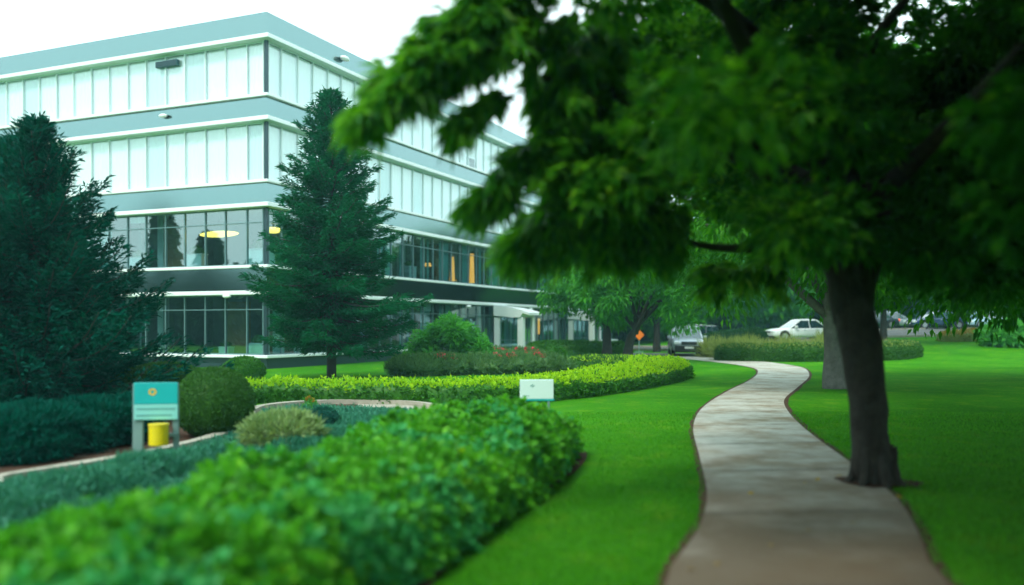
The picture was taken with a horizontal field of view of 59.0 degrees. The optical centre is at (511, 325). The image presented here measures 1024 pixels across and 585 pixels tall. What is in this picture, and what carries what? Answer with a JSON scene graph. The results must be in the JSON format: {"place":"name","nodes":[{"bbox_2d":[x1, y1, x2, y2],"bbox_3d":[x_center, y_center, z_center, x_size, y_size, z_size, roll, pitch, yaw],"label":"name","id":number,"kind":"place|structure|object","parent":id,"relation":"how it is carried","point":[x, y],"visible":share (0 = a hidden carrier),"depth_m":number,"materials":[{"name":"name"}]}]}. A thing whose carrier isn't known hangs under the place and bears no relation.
{"place":"outdoors","nodes":[
{"label":"outdoors","id":0,"kind":"place"},
{"bbox_2d":[0,0,969,204],"label":"sky","id":1,"kind":"structure","parent":0,"point":[364,29],"materials":[{"name":"white"}]},
{"bbox_2d":[80,328,1023,584],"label":"ground","id":2,"kind":"structure","parent":0,"point":[938,377],"depth_m":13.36,"materials":[{"name":"plant"}]},
{"bbox_2d":[0,479,67,525],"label":"ground cover mound","id":3,"kind":"object","parent":2,"relation":"on","point":[29,500],"visible":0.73,"depth_m":8.11,"materials":[{"name":"plant"}]},
{"bbox_2d":[2,464,109,505],"bbox_3d":[-4.547,1.608,8.904,1.039,0.463,1.345,0,0,33],"label":"ground cover mound","id":4,"kind":"object","parent":2,"relation":"on","point":[62,479],"visible":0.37,"depth_m":8.78,"materials":[{"name":"plant"}]},
{"bbox_2d":[0,419,197,473],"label":"mulch bed","id":5,"kind":"object","parent":2,"relation":"on","point":[183,436],"depth_m":12.25,"materials":[{"name":"soil"}]},
{"bbox_2d":[0,399,91,465],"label":"juniper shrub","id":6,"kind":"object","parent":5,"relation":"on","point":[29,434],"visible":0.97,"depth_m":11.46,"materials":[{"name":"plant"}]},
{"bbox_2d":[0,395,117,453],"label":"juniper shrub","id":7,"kind":"object","parent":5,"relation":"on","point":[96,432],"visible":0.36,"depth_m":12.31,"materials":[{"name":"plant"}]},
{"bbox_2d":[0,129,172,402],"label":"spruce tree","id":8,"kind":"object","parent":5,"relation":"on","point":[101,249],"visible":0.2,"depth_m":16.25,"materials":[{"name":"plant"}]},
{"bbox_2d":[51,391,153,448],"bbox_3d":[-6.310,1.406,13.200,2.083,0.931,1.525,0,0,0],"label":"juniper shrub","id":9,"kind":"object","parent":5,"relation":"on","point":[121,413],"visible":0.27,"depth_m":13.02,"materials":[{"name":"plant"}]},
{"bbox_2d":[0,110,234,402],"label":"spruce tree","id":10,"kind":"object","parent":5,"relation":"on","point":[34,138],"visible":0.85,"depth_m":16.04,"materials":[{"name":"plant"}]},
{"bbox_2d":[105,390,169,440],"bbox_3d":[-6.116,1.415,13.967,1.735,0.907,1.277,0,0,0],"label":"juniper shrub","id":11,"kind":"object","parent":5,"relation":"on","point":[126,396],"visible":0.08,"depth_m":13.81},
{"bbox_2d":[105,361,199,394],"bbox_3d":[-6.741,1.228,17.599,2.392,1.137,1.259,0,0,6],"label":"clipped shrub","id":12,"kind":"object","parent":5,"relation":"on","point":[150,364],"visible":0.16,"depth_m":17.32,"materials":[{"name":"green plant"}]},
{"bbox_2d":[72,459,157,499],"bbox_3d":[-4.165,1.612,9.367,0.928,0.453,1.135,0,0,-25],"label":"ground cover mound","id":13,"kind":"object","parent":2,"relation":"on","point":[123,476],"visible":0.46,"depth_m":9.17,"materials":[{"name":"plant"}]},
{"bbox_2d":[104,446,196,482],"bbox_3d":[-4.107,1.600,10.263,1.118,0.472,0.942,0,0,8],"label":"ground cover mound","id":14,"kind":"object","parent":2,"relation":"on","point":[155,461],"visible":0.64,"depth_m":10.09,"materials":[{"name":"plant"}]},
{"bbox_2d":[133,382,178,450],"bbox_3d":[-4.620,1.290,11.726,0.567,1.120,0.114,0,0,-8],"label":"information sign","id":15,"kind":"object","parent":2,"relation":"on","point":[155,400],"visible":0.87,"depth_m":11.68,"materials":[{"name":"teal"}]},
{"bbox_2d":[148,423,176,445],"bbox_3d":[-4.504,1.393,11.626,0.328,0.275,0.258,0,0,-8],"label":"bucket","id":16,"kind":"object","parent":15,"relation":"attached to","point":[159,434],"visible":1,"depth_m":11.53,"materials":[{"name":"yellow plastic"}]},
{"bbox_2d":[0,404,367,526],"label":"planting bed","id":17,"kind":"object","parent":2,"relation":"on","point":[258,412],"visible":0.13,"depth_m":19.77,"materials":[{"name":"plant"}]},
{"bbox_2d":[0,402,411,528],"bbox_3d":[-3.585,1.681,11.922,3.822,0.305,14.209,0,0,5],"label":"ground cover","id":18,"kind":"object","parent":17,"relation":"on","point":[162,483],"visible":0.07,"depth_m":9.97,"materials":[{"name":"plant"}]},
{"bbox_2d":[179,365,255,436],"bbox_3d":[-4.728,1.204,14.346,1.310,1.160,1.321,0,0,0],"label":"clipped shrub","id":19,"kind":"object","parent":17,"relation":"on","point":[213,399],"visible":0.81,"depth_m":13.91,"materials":[{"name":"green plant"}]},
{"bbox_2d":[165,444,220,469],"bbox_3d":[-3.919,1.621,10.833,0.908,0.437,1.005,0,0,41],"label":"ground cover mound","id":20,"kind":"object","parent":2,"relation":"on","point":[196,454],"visible":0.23,"depth_m":10.79,"materials":[{"name":"plant"}]},
{"bbox_2d":[0,399,431,482],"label":"bed kerb","id":21,"kind":"structure","parent":2,"relation":"on","point":[300,402],"depth_m":13.93,"materials":[{"name":"concrete"}]},
{"bbox_2d":[191,438,244,455],"bbox_3d":[-3.676,1.615,11.358,0.899,0.448,0.963,0,0,-16],"label":"ground cover mound","id":22,"kind":"object","parent":2,"relation":"on","point":[221,446],"visible":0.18,"depth_m":11.24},
{"bbox_2d":[221,355,266,380],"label":"clipped shrub","id":23,"kind":"object","parent":2,"relation":"on","point":[246,366],"visible":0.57,"depth_m":28.50,"materials":[{"name":"green plant"}]},
{"bbox_2d":[234,403,332,447],"bbox_3d":[-3.278,1.493,12.911,1.411,0.815,1.329,0,0,0],"label":"variegated shrub","id":24,"kind":"object","parent":2,"relation":"on","point":[262,428],"visible":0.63,"depth_m":12.58,"materials":[{"name":"green plant"}]},
{"bbox_2d":[0,393,586,584],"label":"leafy hedge","id":25,"kind":"object","parent":2,"relation":"on","point":[415,495],"visible":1,"depth_m":5.96,"materials":[{"name":"green plant"}]},
{"bbox_2d":[270,433,325,452],"bbox_3d":[-2.986,1.647,12.551,0.924,0.383,1.025,0,0,0],"label":"ground cover mound","id":26,"kind":"object","parent":2,"relation":"on","point":[296,440],"visible":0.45,"depth_m":12.28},
{"bbox_2d":[0,11,617,368],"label":"office building","id":27,"kind":"structure","parent":2,"relation":"on","point":[230,97],"depth_m":40.29,"materials":[{"name":"white"}]},
{"bbox_2d":[0,81,8,125],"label":"window","id":28,"kind":"structure","parent":27,"relation":"in","point":[4,88],"depth_m":43.31,"materials":[{"name":"white glass"}]},
{"bbox_2d":[7,76,41,124],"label":"window","id":29,"kind":"structure","parent":27,"relation":"in","point":[33,87],"depth_m":42.66,"materials":[{"name":"white glass"}]},
{"bbox_2d":[39,70,75,119],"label":"window","id":30,"kind":"structure","parent":27,"relation":"in","point":[67,82],"depth_m":41.77,"materials":[{"name":"white glass"}]},
{"bbox_2d":[73,139,110,193],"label":"window","id":31,"kind":"structure","parent":27,"relation":"in","point":[102,150],"depth_m":40.89,"materials":[{"name":"white glass"}]},
{"bbox_2d":[73,65,110,116],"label":"window","id":32,"kind":"structure","parent":27,"relation":"in","point":[102,76],"depth_m":40.89,"materials":[{"name":"white glass"}]},
{"bbox_2d":[109,215,148,268],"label":"window","id":33,"kind":"structure","parent":27,"relation":"in","point":[142,218],"depth_m":39.86,"materials":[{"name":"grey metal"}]},
{"bbox_2d":[109,135,148,190],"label":"window","id":34,"kind":"structure","parent":27,"relation":"in","point":[130,157],"depth_m":40.02,"materials":[{"name":"white glass"}]},
{"bbox_2d":[109,59,148,111],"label":"window","id":35,"kind":"structure","parent":27,"relation":"in","point":[130,82],"depth_m":40.02,"materials":[{"name":"white glass"}]},
{"bbox_2d":[146,213,186,267],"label":"window","id":36,"kind":"structure","parent":27,"relation":"in","point":[185,215],"depth_m":38.93,"materials":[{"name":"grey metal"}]},
{"bbox_2d":[146,131,187,187],"bbox_3d":[-14.954,-7.160,39.153,2.200,2.380,0.156,0,0,24],"label":"window","id":37,"kind":"structure","parent":27,"relation":"in","point":[168,154],"depth_m":39.14,"materials":[{"name":"white glass"}]},
{"bbox_2d":[146,53,187,106],"bbox_3d":[-14.954,-10.570,39.153,2.200,2.200,0.156,0,0,24],"label":"window","id":38,"kind":"structure","parent":27,"relation":"in","point":[169,85],"depth_m":39.13,"materials":[{"name":"white glass"}]},
{"bbox_2d":[155,296,186,353],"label":"window","id":39,"kind":"structure","parent":27,"relation":"in","point":[185,298],"depth_m":38.73,"materials":[{"name":"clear glass"}]},
{"bbox_2d":[187,246,208,265],"bbox_3d":[-13.628,-2.990,39.066,0.990,1.079,0.618,0,0,24],"label":"planter","id":40,"kind":"object","parent":27,"relation":"on","point":[195,256],"visible":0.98,"depth_m":38.86,"materials":[{"name":"white"}]},
{"bbox_2d":[185,295,226,354],"bbox_3d":[-12.949,-0.045,38.248,2.200,2.470,0.100,0,0,24],"label":"window","id":41,"kind":"structure","parent":27,"relation":"in","point":[205,309],"depth_m":38.08,"materials":[{"name":"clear glass"}]},
{"bbox_2d":[185,210,226,266],"bbox_3d":[-12.949,-3.675,38.248,2.200,2.350,0.100,0,0,24],"label":"window","id":42,"kind":"structure","parent":27,"relation":"in","point":[205,212],"depth_m":38.20,"materials":[{"name":"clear glass"}]},
{"bbox_2d":[185,126,227,184],"bbox_3d":[-12.938,-7.160,38.273,2.200,2.380,0.155,0,0,24],"label":"window","id":43,"kind":"structure","parent":27,"relation":"in","point":[217,138],"depth_m":38.26,"materials":[{"name":"white glass"}]},
{"bbox_2d":[185,47,227,101],"bbox_3d":[-12.938,-10.570,38.273,2.200,2.200,0.155,0,0,24],"label":"window","id":44,"kind":"structure","parent":27,"relation":"in","point":[217,60],"depth_m":38.26,"materials":[{"name":"white glass"}]},
{"bbox_2d":[226,295,263,354],"bbox_3d":[-11.042,-0.045,37.416,1.960,2.470,0.100,0,0,24],"label":"window","id":45,"kind":"structure","parent":27,"relation":"in","point":[247,309],"depth_m":37.33,"materials":[{"name":"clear glass"}]},
{"bbox_2d":[226,207,263,265],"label":"window","id":46,"kind":"structure","parent":27,"relation":"in","point":[247,223],"depth_m":37.32,"materials":[{"name":"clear glass"}]},
{"bbox_2d":[226,122,263,181],"bbox_3d":[-11.031,-7.160,37.441,1.960,2.380,0.155,0,0,24],"label":"window","id":47,"kind":"structure","parent":27,"relation":"in","point":[245,142],"depth_m":37.44,"materials":[{"name":"white glass"}]},
{"bbox_2d":[226,41,263,96],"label":"window","id":48,"kind":"structure","parent":27,"relation":"in","point":[245,63],"depth_m":37.44,"materials":[{"name":"white glass"}]},
{"bbox_2d":[249,238,274,263],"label":"window","id":49,"kind":"structure","parent":27,"relation":"on","point":[255,255],"depth_m":37.53,"materials":[{"name":"white"}]},
{"bbox_2d":[268,296,297,354],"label":"window","id":50,"kind":"structure","parent":27,"relation":"in","point":[277,351],"depth_m":37.82,"materials":[{"name":"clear glass"}]},
{"bbox_2d":[268,122,297,181],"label":"window","id":51,"kind":"structure","parent":27,"relation":"in","point":[281,141],"depth_m":37.85,"materials":[{"name":"white glass"}]},
{"bbox_2d":[268,41,297,101],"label":"window","id":52,"kind":"structure","parent":27,"relation":"in","point":[281,64],"depth_m":37.92,"materials":[{"name":"white glass"}]},
{"bbox_2d":[295,54,327,106],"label":"window","id":53,"kind":"structure","parent":27,"relation":"in","point":[309,77],"depth_m":39.70,"materials":[{"name":"white glass"}]},
{"bbox_2d":[325,68,354,110],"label":"window","id":54,"kind":"structure","parent":27,"relation":"in","point":[332,80],"depth_m":41.88,"materials":[{"name":"white glass"}]},
{"bbox_2d":[355,151,378,203],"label":"window","id":55,"kind":"structure","parent":27,"relation":"in","point":[372,196],"depth_m":44.61,"materials":[{"name":"white glass"}]},
{"bbox_2d":[377,229,402,276],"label":"window","id":56,"kind":"structure","parent":27,"relation":"in","point":[388,270],"depth_m":45.90,"materials":[{"name":"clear glass"}]},
{"bbox_2d":[378,158,402,208],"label":"window","id":57,"kind":"structure","parent":27,"relation":"in","point":[395,170],"depth_m":45.91,"materials":[{"name":"white glass"}]},
{"bbox_2d":[399,233,422,278],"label":"window","id":58,"kind":"structure","parent":27,"relation":"in","point":[400,246],"depth_m":47.18,"materials":[{"name":"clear glass"}]},
{"bbox_2d":[401,113,420,147],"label":"window","id":59,"kind":"structure","parent":27,"relation":"in","point":[413,138],"depth_m":47.93,"materials":[{"name":"white glass"}]},
{"bbox_2d":[401,165,422,213],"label":"window","id":60,"kind":"structure","parent":27,"relation":"in","point":[410,179],"depth_m":47.92,"materials":[{"name":"white glass"}]},
{"bbox_2d":[421,116,439,154],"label":"window","id":61,"kind":"structure","parent":27,"relation":"in","point":[428,143],"depth_m":49.73,"materials":[{"name":"white glass"}]},
{"bbox_2d":[420,303,442,331],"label":"window","id":62,"kind":"structure","parent":27,"relation":"in","point":[425,317],"depth_m":49.63,"materials":[{"name":"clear glass"}]},
{"bbox_2d":[420,236,442,280],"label":"window","id":63,"kind":"structure","parent":27,"relation":"in","point":[422,240],"depth_m":49.79,"materials":[{"name":"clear glass"}]},
{"bbox_2d":[421,172,442,217],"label":"window","id":64,"kind":"structure","parent":27,"relation":"in","point":[430,185],"depth_m":49.93,"materials":[{"name":"white glass"}]},
{"bbox_2d":[439,240,459,282],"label":"window","id":65,"kind":"structure","parent":27,"relation":"in","point":[443,255],"depth_m":51.68,"materials":[{"name":"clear glass"}]},
{"bbox_2d":[440,178,459,220],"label":"window","id":66,"kind":"structure","parent":27,"relation":"in","point":[448,190],"depth_m":51.80,"materials":[{"name":"white glass"}]},
{"bbox_2d":[459,243,476,283],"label":"window","id":67,"kind":"structure","parent":27,"relation":"in","point":[465,249],"depth_m":53.96,"materials":[{"name":"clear glass"}]},
{"bbox_2d":[475,246,490,285],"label":"window","id":68,"kind":"structure","parent":27,"relation":"in","point":[479,250],"depth_m":55.92,"materials":[{"name":"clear glass"}]},
{"bbox_2d":[474,135,491,171],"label":"window","id":69,"kind":"structure","parent":27,"relation":"in","point":[483,151],"depth_m":55.99,"materials":[{"name":"white glass"}]},
{"bbox_2d":[551,276,611,340],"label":"window","id":70,"kind":"structure","parent":27,"relation":"in","point":[564,320],"depth_m":69.35,"materials":[{"name":"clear glass"}]},
{"bbox_2d":[311,405,340,424],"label":"clipped shrub","id":71,"kind":"object","parent":2,"relation":"on","point":[327,415],"visible":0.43,"depth_m":15.37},
{"bbox_2d":[236,85,434,378],"bbox_3d":[-5.681,-3.084,30.084,6.252,9.871,6.064,0,0,0],"label":"spruce tree","id":72,"kind":"object","parent":2,"relation":"on","point":[343,242],"visible":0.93,"depth_m":29.34,"materials":[{"name":"plant"}]},
{"bbox_2d":[323,423,359,438],"bbox_3d":[-2.681,1.623,13.404,1.173,0.434,1.017,0,0,-15],"label":"ground cover mound","id":73,"kind":"object","parent":2,"relation":"on","point":[339,430],"visible":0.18,"depth_m":13.19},
{"bbox_2d":[332,410,386,424],"bbox_3d":[-2.739,1.654,15.782,1.541,0.373,1.209,0,0,24],"label":"ground cover mound","id":74,"kind":"object","parent":2,"relation":"on","point":[351,416],"visible":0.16,"depth_m":15.58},
{"bbox_2d":[382,350,447,376],"bbox_3d":[-3.418,1.361,31.973,2.402,1.176,1.922,0,0,0],"label":"flowering plant","id":75,"kind":"object","parent":2,"relation":"on","point":[418,364],"visible":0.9,"depth_m":31.50,"materials":[{"name":"green plant"}]},
{"bbox_2d":[424,349,473,375],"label":"flowering plant","id":76,"kind":"object","parent":2,"relation":"on","point":[459,365],"visible":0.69,"depth_m":32.03,"materials":[{"name":"green plant"}]},
{"bbox_2d":[401,310,497,358],"bbox_3d":[-2.311,0.700,34.084,3.871,2.645,2.636,0,0,0],"label":"leafy shrub","id":77,"kind":"object","parent":2,"relation":"on","point":[448,334],"visible":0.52,"depth_m":33.64,"materials":[{"name":"green plant"}]},
{"bbox_2d":[245,353,694,404],"bbox_3d":[0.978,1.389,25.829,6.841,0.887,19.082,0,0,43],"label":"clipped hedge","id":78,"kind":"object","parent":2,"relation":"on","point":[637,372],"visible":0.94,"depth_m":20.56,"materials":[{"name":"green plant"}]},
{"bbox_2d":[455,349,506,374],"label":"flowering plant","id":79,"kind":"object","parent":2,"relation":"on","point":[484,363],"visible":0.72,"depth_m":32.50,"materials":[{"name":"green plant"}]},
{"bbox_2d":[414,450,586,584],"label":"hedge soil edge","id":80,"kind":"object","parent":2,"relation":"on","point":[580,461],"visible":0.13,"depth_m":9.75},
{"bbox_2d":[490,348,541,373],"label":"flowering plant","id":81,"kind":"object","parent":2,"relation":"on","point":[515,362],"visible":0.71,"depth_m":33.06,"materials":[{"name":"green plant"}]},
{"bbox_2d":[494,306,538,350],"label":"entrance porch","id":82,"kind":"object","parent":2,"relation":"on","point":[520,314],"visible":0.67,"depth_m":56.30,"materials":[{"name":"white paint"}]},
{"bbox_2d":[520,379,553,408],"bbox_3d":[0.419,1.377,15.300,0.590,0.945,0.048,0,0,-2],"label":"notice sign","id":83,"kind":"object","parent":2,"relation":"on","point":[536,389],"visible":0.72,"depth_m":15.28,"materials":[{"name":"white"}]},
{"bbox_2d":[523,349,564,372],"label":"flowering plant","id":84,"kind":"object","parent":2,"relation":"on","point":[548,362],"visible":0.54,"depth_m":34.17,"materials":[{"name":"green plant"}]},
{"bbox_2d":[526,339,624,356],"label":"clipped hedge","id":85,"kind":"object","parent":2,"relation":"on","point":[576,347],"visible":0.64,"depth_m":50.03,"materials":[{"name":"green plant"}]},
{"bbox_2d":[568,311,600,341],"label":"entrance porch","id":86,"kind":"object","parent":2,"relation":"on","point":[594,333],"visible":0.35,"depth_m":68.69,"materials":[{"name":"white paint"}]},
{"bbox_2d":[534,268,678,354],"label":"shade tree","id":87,"kind":"object","parent":2,"relation":"on","point":[558,299],"visible":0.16,"depth_m":48.36,"materials":[{"name":"green plant"}]},
{"bbox_2d":[567,353,664,367],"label":"clipped hedge","id":88,"kind":"object","parent":2,"relation":"on","point":[592,359],"visible":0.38,"depth_m":36.40,"materials":[{"name":"green plant"}]},
{"bbox_2d":[558,217,731,354],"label":"shade tree","id":89,"kind":"object","parent":2,"relation":"on","point":[663,306],"visible":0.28,"depth_m":43.28,"materials":[{"name":"green plant"}]},
{"bbox_2d":[328,0,1023,488],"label":"leafy tree","id":90,"kind":"object","parent":2,"relation":"on","point":[632,122],"visible":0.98,"depth_m":7.71,"materials":[{"name":"green plant"}]},
{"bbox_2d":[646,236,705,351],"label":"shade tree","id":91,"kind":"object","parent":2,"relation":"on","point":[656,344],"visible":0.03,"depth_m":60.92,"materials":[{"name":"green plant"}]},
{"bbox_2d":[640,241,717,340],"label":"woodland tree","id":92,"kind":"object","parent":2,"relation":"on","point":[648,326],"visible":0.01,"depth_m":85.96,"materials":[{"name":"green plant"}]},
{"bbox_2d":[656,363,757,584],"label":"path earth edge","id":93,"kind":"object","parent":2,"relation":"on","point":[672,558],"visible":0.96,"depth_m":8.78,"materials":[{"name":"soil"}]},
{"bbox_2d":[690,333,728,356],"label":"ornamental grass","id":94,"kind":"object","parent":2,"relation":"on","point":[704,349],"depth_m":50.29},
{"bbox_2d":[695,326,768,352],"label":"clipped hedge","id":95,"kind":"object","parent":2,"relation":"on","point":[747,330],"visible":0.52,"depth_m":56.58,"materials":[{"name":"green plant"}]},
{"bbox_2d":[710,254,816,328],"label":"woodland tree","id":96,"kind":"object","parent":2,"relation":"on","point":[765,315],"visible":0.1,"depth_m":81.71,"materials":[{"name":"green plant"}]},
{"bbox_2d":[612,306,975,341],"bbox_3d":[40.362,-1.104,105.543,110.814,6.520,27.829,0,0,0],"label":"clipped hedge","id":97,"kind":"object","parent":2,"relation":"on","point":[622,336],"visible":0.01,"depth_m":93.20,"materials":[{"name":"green plant"}]},
{"bbox_2d":[610,29,1017,388],"bbox_3d":[8.781,-3.117,25.630,13.876,10.056,12.067,0,0,-23],"label":"leafy tree","id":98,"kind":"object","parent":2,"relation":"on","point":[832,371],"visible":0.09,"depth_m":24.62,"materials":[{"name":"green plant"}]},
{"bbox_2d":[713,339,923,361],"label":"clipped hedge","id":99,"kind":"object","parent":2,"relation":"on","point":[896,349],"visible":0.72,"depth_m":44.38,"materials":[{"name":"green plant"}]},
{"bbox_2d":[794,277,916,340],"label":"shade tree","id":100,"kind":"object","parent":2,"relation":"on","point":[883,324],"depth_m":55.34,"materials":[{"name":"green plant"}]},
{"bbox_2d":[780,363,962,584],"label":"path earth edge","id":101,"kind":"object","parent":2,"relation":"on","point":[928,537],"visible":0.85,"depth_m":8.08,"materials":[{"name":"soil"}]},
{"bbox_2d":[811,4,1023,344],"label":"leafy tree","id":102,"kind":"object","parent":2,"relation":"on","point":[1011,321],"depth_m":17.02,"materials":[{"name":"green plant"}]},
{"bbox_2d":[936,327,980,341],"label":"clipped hedge","id":103,"kind":"object","parent":2,"relation":"on","point":[966,335],"visible":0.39,"depth_m":56.78,"materials":[{"name":"green plant"}]},
{"bbox_2d":[920,288,1023,333],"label":"leafy tree","id":104,"kind":"object","parent":2,"relation":"on","point":[992,314],"depth_m":28.38,"materials":[{"name":"green plant"}]},
{"bbox_2d":[972,317,1023,348],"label":"lawn shrub","id":105,"kind":"object","parent":2,"relation":"on","point":[1006,340],"visible":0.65,"depth_m":52.19,"materials":[{"name":"green plant"}]},
{"bbox_2d":[633,353,700,355],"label":"driveway","id":106,"kind":"structure","parent":0,"point":[676,354],"depth_m":54.63,"materials":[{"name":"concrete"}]},
{"bbox_2d":[667,326,706,355],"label":"parked suv","id":107,"kind":"object","parent":106,"relation":"on","point":[685,343],"visible":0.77,"depth_m":51.74,"materials":[{"name":"silver metal"}]},
{"bbox_2d":[633,329,959,348],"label":"road","id":108,"kind":"structure","parent":0,"point":[905,332],"depth_m":66.78,"materials":[{"name":"asphalt"}]},
{"bbox_2d":[765,319,822,339],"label":"parked car","id":109,"kind":"object","parent":108,"relation":"on","point":[801,328],"visible":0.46,"depth_m":60.21,"materials":[{"name":"white"}]},
{"bbox_2d":[903,311,967,328],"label":"parked car","id":110,"kind":"object","parent":108,"relation":"on","point":[939,321],"visible":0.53,"depth_m":72.23,"materials":[{"name":"blue paint"}]},
{"bbox_2d":[666,356,949,584],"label":"path","id":111,"kind":"structure","parent":0,"point":[835,547],"depth_m":8.46,"materials":[{"name":"concrete"}]},
{"bbox_2d":[697,370,949,584],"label":"path joint lines","id":112,"kind":"object","parent":111,"relation":"on","point":[818,511],"visible":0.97,"depth_m":8.45,"materials":[{"name":"grey"}]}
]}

